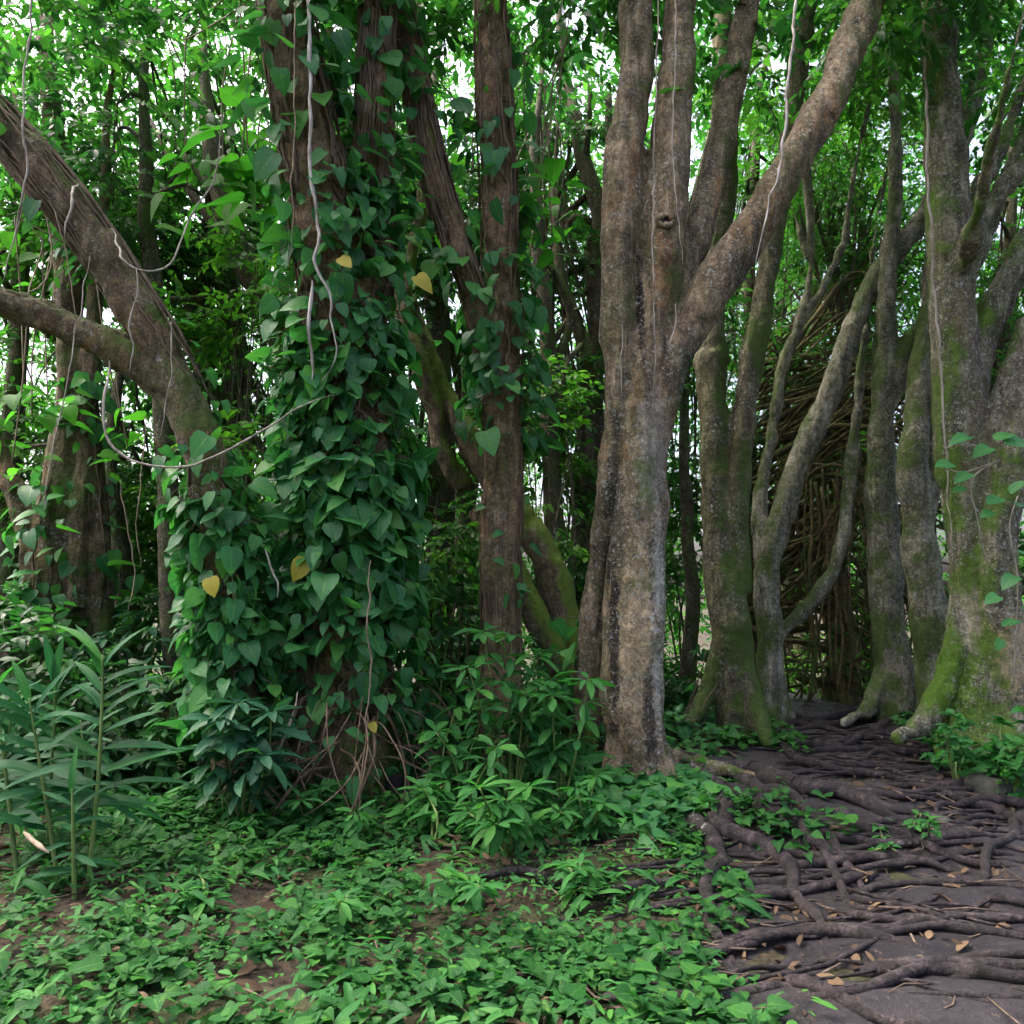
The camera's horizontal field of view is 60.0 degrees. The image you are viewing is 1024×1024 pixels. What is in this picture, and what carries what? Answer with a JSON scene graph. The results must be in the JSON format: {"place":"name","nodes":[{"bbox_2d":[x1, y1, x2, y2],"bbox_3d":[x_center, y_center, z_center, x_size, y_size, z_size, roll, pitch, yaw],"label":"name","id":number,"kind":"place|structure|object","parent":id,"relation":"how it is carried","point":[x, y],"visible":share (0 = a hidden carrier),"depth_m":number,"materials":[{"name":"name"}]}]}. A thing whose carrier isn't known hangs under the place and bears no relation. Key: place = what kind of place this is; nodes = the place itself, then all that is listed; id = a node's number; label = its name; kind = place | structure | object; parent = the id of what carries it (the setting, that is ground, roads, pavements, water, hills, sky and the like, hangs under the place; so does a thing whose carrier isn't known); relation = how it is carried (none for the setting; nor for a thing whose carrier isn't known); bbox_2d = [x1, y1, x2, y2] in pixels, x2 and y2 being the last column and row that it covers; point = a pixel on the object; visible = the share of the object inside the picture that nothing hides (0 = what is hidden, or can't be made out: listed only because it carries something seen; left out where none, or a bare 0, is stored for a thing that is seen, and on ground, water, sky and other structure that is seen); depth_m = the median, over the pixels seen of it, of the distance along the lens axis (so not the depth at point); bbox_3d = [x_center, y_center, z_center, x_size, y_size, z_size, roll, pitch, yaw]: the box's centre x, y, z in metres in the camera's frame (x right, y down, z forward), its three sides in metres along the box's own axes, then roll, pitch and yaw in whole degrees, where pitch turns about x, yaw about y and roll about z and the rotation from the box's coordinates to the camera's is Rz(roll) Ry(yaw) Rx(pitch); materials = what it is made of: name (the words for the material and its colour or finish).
{"place":"outdoors","nodes":[
{"label":"outdoors","id":0,"kind":"place"},
{"bbox_2d":[0,600,1023,1023],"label":"ground","id":1,"kind":"structure","parent":0,"point":[244,898],"depth_m":4.31,"materials":[{"name":"soil"}]},
{"bbox_2d":[0,655,76,873],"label":"ginger plant","id":2,"kind":"object","parent":1,"relation":"on","point":[31,816],"visible":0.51,"depth_m":4.76,"materials":[{"name":"green plant"}]},
{"bbox_2d":[0,634,113,856],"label":"ginger plant","id":3,"kind":"object","parent":1,"relation":"on","point":[53,662],"visible":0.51,"depth_m":5.05,"materials":[{"name":"green plant"}]},
{"bbox_2d":[0,659,128,883],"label":"ginger plant","id":4,"kind":"object","parent":1,"relation":"on","point":[14,818],"visible":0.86,"depth_m":4.66,"materials":[{"name":"green plant"}]},
{"bbox_2d":[13,744,122,899],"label":"ginger plant","id":5,"kind":"object","parent":1,"relation":"on","point":[75,807],"visible":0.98,"depth_m":4.45,"materials":[{"name":"green plant"}]},
{"bbox_2d":[0,581,142,732],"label":"bush","id":6,"kind":"object","parent":1,"relation":"on","point":[80,705],"visible":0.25,"depth_m":8.04,"materials":[{"name":"green plant"}]},
{"bbox_2d":[22,703,157,854],"bbox_3d":[-2.594,1.603,5.228,0.902,0.913,0.422,0,-5,0],"label":"ginger plant","id":7,"kind":"object","parent":1,"relation":"on","point":[130,799],"visible":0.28,"depth_m":5.34,"materials":[{"name":"green plant"}]},
{"bbox_2d":[0,624,198,889],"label":"ginger plant","id":8,"kind":"object","parent":1,"relation":"on","point":[90,692],"visible":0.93,"depth_m":4.67,"materials":[{"name":"green plant"}]},
{"bbox_2d":[0,24,225,675],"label":"slim tree","id":9,"kind":"object","parent":1,"relation":"on","point":[14,368],"visible":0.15,"depth_m":10.94,"materials":[{"name":"green plant"}]},
{"bbox_2d":[0,235,238,712],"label":"slim tree","id":10,"kind":"object","parent":1,"relation":"on","point":[119,538],"visible":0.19,"depth_m":10.18,"materials":[{"name":"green plant"}]},
{"bbox_2d":[0,0,248,713],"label":"fluted tree","id":11,"kind":"object","parent":1,"relation":"on","point":[94,601],"visible":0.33,"depth_m":8.87,"materials":[{"name":"brown plant"}]},
{"bbox_2d":[0,369,143,655],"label":"climbing vine","id":12,"kind":"object","parent":11,"relation":"attached to","point":[109,562],"visible":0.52,"depth_m":8.75,"materials":[{"name":"green plant"}]},
{"bbox_2d":[104,518,160,698],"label":"bush","id":13,"kind":"object","parent":1,"relation":"on","point":[149,574],"visible":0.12,"depth_m":10.14,"materials":[{"name":"green plant"}]},
{"bbox_2d":[0,0,270,809],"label":"bent tree","id":14,"kind":"object","parent":1,"relation":"on","point":[188,412],"visible":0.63,"depth_m":6.65,"materials":[{"name":"brown plant"}]},
{"bbox_2d":[0,84,176,533],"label":"hanging vine","id":15,"kind":"object","parent":14,"relation":"hanging from","point":[25,395],"visible":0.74,"depth_m":7.98,"materials":[{"name":"green bark"}]},
{"bbox_2d":[0,63,292,751],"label":"climbing vine","id":16,"kind":"object","parent":14,"relation":"attached to","point":[238,534],"visible":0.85,"depth_m":6.17,"materials":[{"name":"green plant"}]},
{"bbox_2d":[91,610,180,711],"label":"whorled shrub","id":17,"kind":"object","parent":1,"relation":"on","point":[128,654],"visible":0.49,"depth_m":8.34,"materials":[{"name":"green plant"}]},
{"bbox_2d":[1,0,278,729],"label":"slim tree","id":18,"kind":"object","parent":1,"relation":"on","point":[144,228],"visible":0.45,"depth_m":9.22,"materials":[{"name":"green plant"}]},
{"bbox_2d":[104,675,190,771],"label":"whorled shrub","id":19,"kind":"object","parent":1,"relation":"on","point":[157,706],"visible":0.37,"depth_m":6.58,"materials":[{"name":"green plant"}]},
{"bbox_2d":[92,88,280,659],"bbox_3d":[-3.933,-1.464,11.231,4.810,7.868,2.875,-3,-5,29],"label":"slim tree","id":20,"kind":"object","parent":1,"relation":"on","point":[217,394],"visible":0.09,"depth_m":10.87,"materials":[{"name":"green plant"}]},
{"bbox_2d":[74,5,301,696],"bbox_3d":[-3.626,-1.972,11.117,3.826,8.878,2.480,-2,-5,23],"label":"slim tree","id":21,"kind":"object","parent":1,"relation":"on","point":[210,146],"visible":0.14,"depth_m":10.52,"materials":[{"name":"green plant"}]},
{"bbox_2d":[100,580,281,718],"bbox_3d":[-3.150,1.434,8.711,2.260,2.125,1.863,0,-5,0],"label":"bush","id":22,"kind":"object","parent":1,"relation":"on","point":[149,620],"visible":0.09,"depth_m":8.64,"materials":[{"name":"green plant"}]},
{"bbox_2d":[146,864,238,926],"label":"seedling","id":23,"kind":"object","parent":1,"relation":"on","point":[190,902],"visible":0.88,"depth_m":4.31,"materials":[{"name":"green plant"}]},
{"bbox_2d":[94,116,294,505],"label":"slim tree","id":24,"kind":"object","parent":1,"relation":"on","point":[239,354],"visible":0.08,"depth_m":11.70,"materials":[{"name":"green plant"}]},
{"bbox_2d":[117,270,291,499],"bbox_3d":[-2.784,-0.077,8.877,2.283,4.609,1.386,0,-5,0],"label":"bush","id":25,"kind":"object","parent":1,"relation":"on","point":[209,338],"visible":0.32,"depth_m":9.04,"materials":[{"name":"green plant"}]},
{"bbox_2d":[174,220,296,507],"bbox_3d":[-2.554,-0.307,8.945,1.494,5.074,1.482,0,-5,0],"label":"bush","id":26,"kind":"object","parent":1,"relation":"on","point":[258,268],"visible":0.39,"depth_m":8.87,"materials":[{"name":"green plant"}]},
{"bbox_2d":[170,408,301,569],"bbox_3d":[-2.280,0.588,7.939,1.663,3.150,1.201,0,-5,0],"label":"bush","id":27,"kind":"object","parent":1,"relation":"on","point":[233,432],"visible":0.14,"depth_m":8.18,"materials":[{"name":"green plant"}]},
{"bbox_2d":[203,803,274,844],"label":"seedling","id":28,"kind":"object","parent":1,"relation":"on","point":[251,822],"visible":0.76,"depth_m":5.53,"materials":[{"name":"green plant"}]},
{"bbox_2d":[168,697,312,817],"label":"glossy shrub","id":29,"kind":"object","parent":1,"relation":"on","point":[246,742],"visible":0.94,"depth_m":5.64,"materials":[{"name":"green plant"}]},
{"bbox_2d":[83,0,497,838],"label":"vine covered tree","id":30,"kind":"object","parent":1,"relation":"on","point":[341,760],"visible":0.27,"depth_m":6.70,"materials":[{"name":"brown plant"}]},
{"bbox_2d":[150,0,291,260],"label":"hanging vine","id":31,"kind":"object","parent":30,"relation":"hanging from","point":[239,179],"visible":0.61,"depth_m":7.71,"materials":[{"name":"green plant"}]},
{"bbox_2d":[306,0,337,380],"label":"hanging root","id":32,"kind":"object","parent":30,"relation":"hanging from","point":[309,51],"visible":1,"depth_m":6.47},
{"bbox_2d":[211,0,451,799],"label":"climbing vine","id":33,"kind":"object","parent":30,"relation":"attached to","point":[378,510],"visible":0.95,"depth_m":6.57,"materials":[{"name":"green plant"}]},
{"bbox_2d":[297,881,374,927],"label":"seedling","id":34,"kind":"object","parent":1,"relation":"on","point":[347,906],"visible":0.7,"depth_m":4.09,"materials":[{"name":"green plant"}]},
{"bbox_2d":[171,0,596,753],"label":"mossy leaning tree","id":35,"kind":"object","parent":1,"relation":"on","point":[553,576],"visible":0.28,"depth_m":8.21,"materials":[{"name":"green plant"}]},
{"bbox_2d":[0,761,772,1023],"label":"herbs","id":36,"kind":"object","parent":1,"relation":"on","point":[638,900],"visible":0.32,"depth_m":4.39,"materials":[{"name":"green plant"}]},
{"bbox_2d":[0,757,797,1023],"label":"ground cover","id":37,"kind":"object","parent":1,"relation":"on","point":[147,958],"visible":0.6,"depth_m":3.75,"materials":[{"name":"green plant"}]},
{"bbox_2d":[0,606,93,774],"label":"bush","id":38,"kind":"object","parent":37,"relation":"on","point":[36,644],"visible":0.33,"depth_m":6.63,"materials":[{"name":"green plant"}]},
{"bbox_2d":[0,635,206,795],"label":"plant","id":39,"kind":"object","parent":37,"relation":"on","point":[115,735],"visible":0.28,"depth_m":6.58,"materials":[{"name":"green plant"}]},
{"bbox_2d":[384,772,466,847],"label":"whorled shrub","id":40,"kind":"object","parent":1,"relation":"on","point":[424,813],"visible":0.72,"depth_m":5.52,"materials":[{"name":"green plant"}]},
{"bbox_2d":[399,562,480,747],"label":"bush","id":41,"kind":"object","parent":1,"relation":"on","point":[453,594],"visible":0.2,"depth_m":7.84,"materials":[{"name":"green plant"}]},
{"bbox_2d":[401,628,480,762],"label":"whorled shrub","id":42,"kind":"object","parent":1,"relation":"on","point":[440,694],"visible":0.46,"depth_m":7.10,"materials":[{"name":"green plant"}]},
{"bbox_2d":[392,39,529,686],"bbox_3d":[-1.311,-2.331,11.554,3.820,9.654,3.295,0,-5,0],"label":"slim tree","id":43,"kind":"object","parent":1,"relation":"on","point":[439,321],"visible":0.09,"depth_m":11.11,"materials":[{"name":"green plant"}]},
{"bbox_2d":[394,609,527,759],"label":"bush","id":44,"kind":"object","parent":1,"relation":"on","point":[474,624],"visible":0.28,"depth_m":8.21,"materials":[{"name":"green plant"}]},
{"bbox_2d":[423,864,505,913],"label":"seedling","id":45,"kind":"object","parent":1,"relation":"on","point":[463,881],"visible":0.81,"depth_m":4.26,"materials":[{"name":"green plant"}]},
{"bbox_2d":[412,692,524,805],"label":"whorled shrub","id":46,"kind":"object","parent":1,"relation":"on","point":[443,765],"visible":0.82,"depth_m":5.87,"materials":[{"name":"green plant"}]},
{"bbox_2d":[418,492,527,754],"bbox_3d":[-0.610,0.991,7.738,1.514,2.379,1.063,0,-5,0],"label":"bush","id":47,"kind":"object","parent":1,"relation":"on","point":[439,561],"visible":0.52,"depth_m":7.76,"materials":[{"name":"green plant"}]},
{"bbox_2d":[320,0,664,774],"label":"straight tree","id":48,"kind":"object","parent":1,"relation":"on","point":[502,476],"visible":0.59,"depth_m":7.42,"materials":[{"name":"brown plant"}]},
{"bbox_2d":[396,0,566,698],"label":"climbing vine","id":49,"kind":"object","parent":48,"relation":"attached to","point":[533,313],"visible":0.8,"depth_m":7.45,"materials":[{"name":"green plant"}]},
{"bbox_2d":[440,775,559,858],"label":"whorled shrub","id":50,"kind":"object","parent":1,"relation":"on","point":[499,828],"visible":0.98,"depth_m":4.90,"materials":[{"name":"green plant"}]},
{"bbox_2d":[396,63,604,691],"bbox_3d":[0.100,-2.211,12.554,3.675,9.774,4.314,-4,-6,37],"label":"slim tree","id":51,"kind":"object","parent":1,"relation":"on","point":[569,199],"visible":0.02,"depth_m":12.42,"materials":[{"name":"green plant"}]},
{"bbox_2d":[440,622,578,801],"bbox_3d":[-0.014,1.467,6.203,0.973,1.358,0.875,0,-5,0],"label":"whorled shrub","id":52,"kind":"object","parent":1,"relation":"on","point":[509,690],"visible":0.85,"depth_m":6.18,"materials":[{"name":"green plant"}]},
{"bbox_2d":[0,700,1023,1023],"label":"leaf litter","id":53,"kind":"object","parent":1,"relation":"on","point":[250,964],"visible":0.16,"depth_m":4.36,"materials":[{"name":"plant"}]},
{"bbox_2d":[0,0,1023,686],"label":"woods","id":54,"kind":"object","parent":1,"relation":"on","point":[526,476],"visible":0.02,"depth_m":19.50,"materials":[{"name":"green plant"}]},
{"bbox_2d":[0,753,1023,1023],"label":"weeds","id":55,"kind":"object","parent":1,"relation":"on","point":[230,957],"visible":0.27,"depth_m":4.09,"materials":[{"name":"green plant"}]},
{"bbox_2d":[0,722,1023,1023],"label":"twig litter","id":56,"kind":"object","parent":1,"relation":"on","point":[604,896],"visible":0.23,"depth_m":4.42,"materials":[{"name":"wood"}]},
{"bbox_2d":[2,685,1023,807],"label":"shade cover","id":57,"kind":"object","parent":1,"relation":"on","point":[936,762],"visible":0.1,"depth_m":6.85,"materials":[{"name":"green plant"}]},
{"bbox_2d":[448,57,600,558],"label":"slim tree","id":58,"kind":"object","parent":1,"relation":"on","point":[564,329],"visible":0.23,"depth_m":9.66,"materials":[{"name":"green plant"}]},
{"bbox_2d":[443,0,655,566],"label":"slim tree","id":59,"kind":"object","parent":1,"relation":"on","point":[588,267],"visible":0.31,"depth_m":10.71,"materials":[{"name":"green plant"}]},
{"bbox_2d":[521,353,604,719],"bbox_3d":[0.486,0.325,9.049,1.460,3.739,1.777,0,-5,0],"label":"bush","id":60,"kind":"object","parent":1,"relation":"on","point":[571,462],"visible":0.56,"depth_m":8.98,"materials":[{"name":"green plant"}]},
{"bbox_2d":[514,671,615,808],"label":"whorled shrub","id":61,"kind":"object","parent":1,"relation":"on","point":[567,752],"visible":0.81,"depth_m":6.00,"materials":[{"name":"green plant"}]},
{"bbox_2d":[537,853,617,911],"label":"seedling","id":62,"kind":"object","parent":1,"relation":"on","point":[566,874],"visible":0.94,"depth_m":4.48,"materials":[{"name":"green plant"}]},
{"bbox_2d":[539,771,624,846],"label":"whorled shrub","id":63,"kind":"object","parent":1,"relation":"on","point":[568,817],"visible":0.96,"depth_m":5.38,"materials":[{"name":"green plant"}]},
{"bbox_2d":[531,77,667,641],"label":"slim tree","id":64,"kind":"object","parent":1,"relation":"on","point":[583,352],"visible":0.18,"depth_m":10.00,"materials":[{"name":"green plant"}]},
{"bbox_2d":[566,754,741,854],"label":"ground cover","id":65,"kind":"object","parent":1,"relation":"on","point":[654,790],"visible":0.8,"depth_m":5.85,"materials":[{"name":"green plant"}]},
{"bbox_2d":[663,641,702,714],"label":"bush","id":66,"kind":"object","parent":1,"relation":"on","point":[674,693],"visible":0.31,"depth_m":10.10,"materials":[{"name":"green plant"}]},
{"bbox_2d":[665,500,704,675],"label":"bush","id":67,"kind":"object","parent":1,"relation":"on","point":[678,578],"visible":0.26,"depth_m":12.21,"materials":[{"name":"green plant"}]},
{"bbox_2d":[413,0,1023,1023],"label":"mottled tree","id":68,"kind":"object","parent":1,"relation":"on","point":[623,606],"visible":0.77,"depth_m":6.99,"materials":[{"name":"brown plant"}]},
{"bbox_2d":[0,0,1023,307],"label":"canopy","id":69,"kind":"object","parent":68,"relation":"attached to","point":[590,56],"visible":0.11,"depth_m":8.24,"materials":[{"name":"green plant"}]},
{"bbox_2d":[517,16,591,272],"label":"hanging vine","id":70,"kind":"object","parent":69,"relation":"hanging from","point":[552,168],"visible":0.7,"depth_m":7.92,"materials":[{"name":"green plant"}]},
{"bbox_2d":[539,616,604,731],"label":"climbing vine","id":71,"kind":"object","parent":68,"relation":"attached to","point":[557,625],"visible":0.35,"depth_m":7.26,"materials":[{"name":"green plant"}]},
{"bbox_2d":[665,122,801,701],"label":"slim tree","id":72,"kind":"object","parent":1,"relation":"on","point":[683,496],"visible":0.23,"depth_m":10.91,"materials":[{"name":"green plant"}]},
{"bbox_2d":[675,705,814,752],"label":"ground cover","id":73,"kind":"object","parent":1,"relation":"on","point":[783,734],"visible":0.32,"depth_m":8.08,"materials":[{"name":"green plant"}]},
{"bbox_2d":[515,0,1023,1014],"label":"broad tree","id":74,"kind":"object","parent":1,"relation":"on","point":[973,676],"visible":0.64,"depth_m":7.82,"materials":[{"name":"grey plant"}]},
{"bbox_2d":[920,0,952,559],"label":"hanging root","id":75,"kind":"object","parent":74,"relation":"hanging from","point":[931,218],"visible":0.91,"depth_m":7.79,"materials":[{"name":"grey plant"}]},
{"bbox_2d":[935,432,1023,559],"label":"vine sprig","id":76,"kind":"object","parent":74,"relation":"attached to","point":[982,449],"visible":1,"depth_m":7.31,"materials":[{"name":"green plant"}]},
{"bbox_2d":[980,481,1023,687],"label":"vine sprig","id":77,"kind":"object","parent":74,"relation":"attached to","point":[1008,580],"visible":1,"depth_m":7.08,"materials":[{"name":"green plant"}]},
{"bbox_2d":[689,31,870,665],"bbox_3d":[3.628,-2.569,12.473,2.511,10.398,2.963,-4,-6,43],"label":"slim tree","id":78,"kind":"object","parent":1,"relation":"on","point":[751,176],"visible":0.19,"depth_m":12.27,"materials":[{"name":"green plant"}]},
{"bbox_2d":[542,0,1023,876],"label":"mossy tree","id":79,"kind":"object","parent":1,"relation":"on","point":[726,450],"visible":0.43,"depth_m":8.58,"materials":[{"name":"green plant"}]},
{"bbox_2d":[707,776,894,863],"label":"ground cover","id":80,"kind":"object","parent":1,"relation":"on","point":[786,811],"visible":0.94,"depth_m":5.37,"materials":[{"name":"green plant"}]},
{"bbox_2d":[586,0,1023,897],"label":"forked tree","id":81,"kind":"object","parent":1,"relation":"on","point":[890,692],"visible":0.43,"depth_m":9.40,"materials":[{"name":"grey plant"}]},
{"bbox_2d":[725,210,904,686],"bbox_3d":[4.888,-1.339,14.254,3.204,8.553,4.007,0,-5,0],"label":"slim tree","id":82,"kind":"object","parent":1,"relation":"on","point":[797,647],"visible":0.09,"depth_m":14.01,"materials":[{"name":"green plant"}]},
{"bbox_2d":[734,269,918,694],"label":"tangled tree","id":83,"kind":"object","parent":1,"relation":"on","point":[766,388],"visible":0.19,"depth_m":11.84,"materials":[{"name":"brown plant"}]},
{"bbox_2d":[747,365,912,701],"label":"tangled tree","id":84,"kind":"object","parent":1,"relation":"on","point":[786,570],"visible":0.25,"depth_m":10.95,"materials":[{"name":"brown plant"}]},
{"bbox_2d":[734,82,925,601],"bbox_3d":[4.715,-1.812,12.534,3.179,8.846,3.431,-3,-5,30],"label":"slim tree","id":85,"kind":"object","parent":1,"relation":"on","point":[829,244],"visible":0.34,"depth_m":12.37,"materials":[{"name":"green plant"}]},
{"bbox_2d":[0,0,1023,469],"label":"canopy","id":86,"kind":"object","parent":85,"relation":"attached to","point":[838,204],"visible":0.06,"depth_m":12.31,"materials":[{"name":"green plant"}]},
{"bbox_2d":[735,170,925,638],"bbox_3d":[6.094,-1.843,15.396,5.107,10.008,3.904,0,-5,0],"label":"slim tree","id":87,"kind":"object","parent":1,"relation":"on","point":[862,590],"visible":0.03,"depth_m":15.47,"materials":[{"name":"green plant"}]},
{"bbox_2d":[783,431,911,704],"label":"tangled tree","id":88,"kind":"object","parent":1,"relation":"on","point":[849,687],"visible":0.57,"depth_m":10.13,"materials":[{"name":"brown plant"}]},
{"bbox_2d":[775,156,925,689],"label":"spidery tree","id":89,"kind":"object","parent":1,"relation":"on","point":[869,231],"visible":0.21,"depth_m":13.17,"materials":[{"name":"green plant"}]},
{"bbox_2d":[693,0,1023,726],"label":"curved tree","id":90,"kind":"object","parent":1,"relation":"on","point":[770,535],"visible":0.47,"depth_m":9.73,"materials":[{"name":"grey plant"}]},
{"bbox_2d":[778,0,1023,709],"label":"leaning tree","id":91,"kind":"object","parent":1,"relation":"on","point":[918,491],"visible":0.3,"depth_m":8.94,"materials":[{"name":"grey plant"}]},
{"bbox_2d":[863,70,1023,558],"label":"slim tree","id":92,"kind":"object","parent":1,"relation":"on","point":[1010,212],"visible":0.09,"depth_m":12.10,"materials":[{"name":"green plant"}]},
{"bbox_2d":[930,708,981,779],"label":"whorled shrub","id":93,"kind":"object","parent":1,"relation":"on","point":[954,741],"visible":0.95,"depth_m":6.76,"materials":[{"name":"green plant"}]},
{"bbox_2d":[936,221,1023,522],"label":"spidery tree","id":94,"kind":"object","parent":1,"relation":"on","point":[1000,349],"visible":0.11,"depth_m":11.02,"materials":[{"name":"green plant"}]},
{"bbox_2d":[964,772,1020,794],"bbox_3d":[3.593,2.062,6.619,0.396,0.224,0.338,2,-5,-21],"label":"stone","id":95,"kind":"object","parent":1,"relation":"on","point":[981,783],"visible":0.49,"depth_m":6.52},
{"bbox_2d":[967,705,1023,792],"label":"whorled shrub","id":96,"kind":"object","parent":1,"relation":"on","point":[998,757],"visible":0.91,"depth_m":6.53,"materials":[{"name":"green plant"}]},
{"bbox_2d":[0,0,1023,599],"label":"sky","id":97,"kind":"structure","parent":0,"point":[776,65],"materials":[{"name":"white"}]},
{"bbox_2d":[668,690,1023,1023],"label":"path","id":98,"kind":"structure","parent":0,"point":[925,1009],"depth_m":3.97,"materials":[{"name":"soil"}]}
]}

